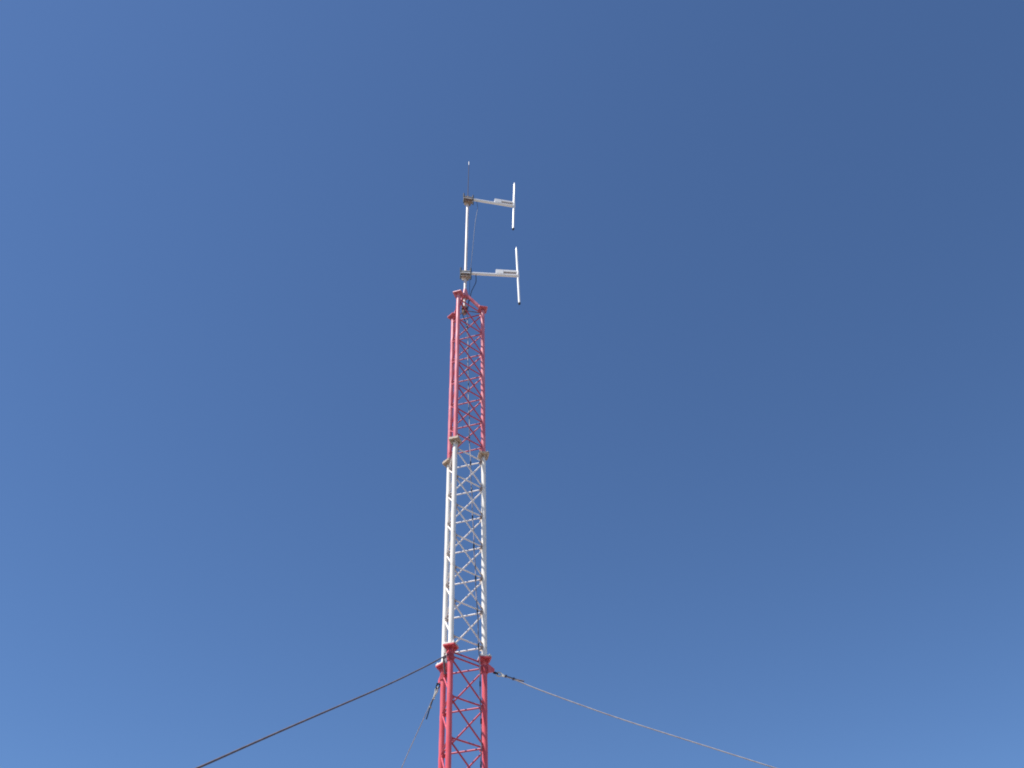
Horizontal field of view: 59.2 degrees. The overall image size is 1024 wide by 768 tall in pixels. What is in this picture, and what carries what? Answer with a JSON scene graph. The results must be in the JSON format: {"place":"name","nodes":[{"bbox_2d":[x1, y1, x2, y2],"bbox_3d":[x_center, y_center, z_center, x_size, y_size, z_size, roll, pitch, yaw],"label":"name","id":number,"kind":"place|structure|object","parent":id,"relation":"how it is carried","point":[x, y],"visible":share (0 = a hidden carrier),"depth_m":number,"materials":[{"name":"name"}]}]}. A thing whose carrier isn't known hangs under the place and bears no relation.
{"place":"outdoors","nodes":[
{"label":"outdoors","id":0,"kind":"place"},
{"bbox_2d":[0,0,1023,767],"label":"sky","id":1,"kind":"structure","parent":0,"point":[754,386],"materials":[{"name":"blue"}]},
{"label":"ground","id":2,"kind":"structure","parent":0,"visible":0},
{"bbox_2d":[436,288,494,767],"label":"lattice mast","id":3,"kind":"object","parent":2,"relation":"on","point":[450,647],"visible":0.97,"depth_m":11.37,"materials":[{"name":"red metal"}]},
{"bbox_2d":[196,654,448,767],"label":"guy wire","id":4,"kind":"object","parent":3,"relation":"attached to","point":[261,739],"visible":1,"depth_m":7.01,"materials":[{"name":"black metal"}]},
{"bbox_2d":[401,683,439,767],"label":"guy wire","id":5,"kind":"object","parent":3,"relation":"attached to","point":[434,695],"visible":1,"depth_m":10.48,"materials":[{"name":"black metal"}]},
{"bbox_2d":[463,203,468,314],"bbox_3d":[-0.784,-2.266,15.440,0.083,3.153,0.052,1,-43,-3],"label":"antenna pole","id":6,"kind":"object","parent":3,"relation":"on","point":[466,247],"visible":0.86,"depth_m":15.50,"materials":[{"name":"white metal"}]},
{"bbox_2d":[463,182,514,229],"bbox_3d":[-0.412,-3.319,16.506,0.997,1.466,0.130,7,-44,-10],"label":"dipole antenna","id":7,"kind":"object","parent":6,"relation":"attached to","point":[472,199],"visible":1,"depth_m":16.44,"materials":[{"name":"white metal"}]},
{"bbox_2d":[468,205,477,302],"bbox_3d":[-0.667,-2.288,15.466,0.167,2.814,0.059,-8,-43,6],"label":"coax lead","id":8,"kind":"object","parent":7,"relation":"hanging from","point":[472,250],"visible":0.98,"depth_m":15.46,"materials":[{"name":"black rubber"}]},
{"bbox_2d":[460,247,520,304],"bbox_3d":[-0.373,-1.839,15.042,0.993,1.467,0.136,1,-43,-3],"label":"dipole antenna","id":9,"kind":"object","parent":6,"relation":"attached to","point":[465,274],"visible":1,"depth_m":14.99,"materials":[{"name":"white metal"}]},
{"bbox_2d":[462,282,475,329],"bbox_3d":[-0.694,-1.336,14.555,0.238,1.283,0.114,11,-44,-13],"label":"coax lead","id":10,"kind":"object","parent":9,"relation":"hanging from","point":[468,306],"visible":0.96,"depth_m":14.51,"materials":[{"name":"black rubber"}]},
{"bbox_2d":[467,313,481,767],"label":"feeder cable","id":11,"kind":"object","parent":3,"relation":"attached to","point":[475,566],"visible":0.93,"depth_m":11.06,"materials":[{"name":"black rubber"}]},
{"bbox_2d":[493,671,775,767],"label":"guy wire","id":12,"kind":"object","parent":3,"relation":"attached to","point":[505,676],"visible":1,"depth_m":9.83,"materials":[{"name":"black metal"}]}
]}

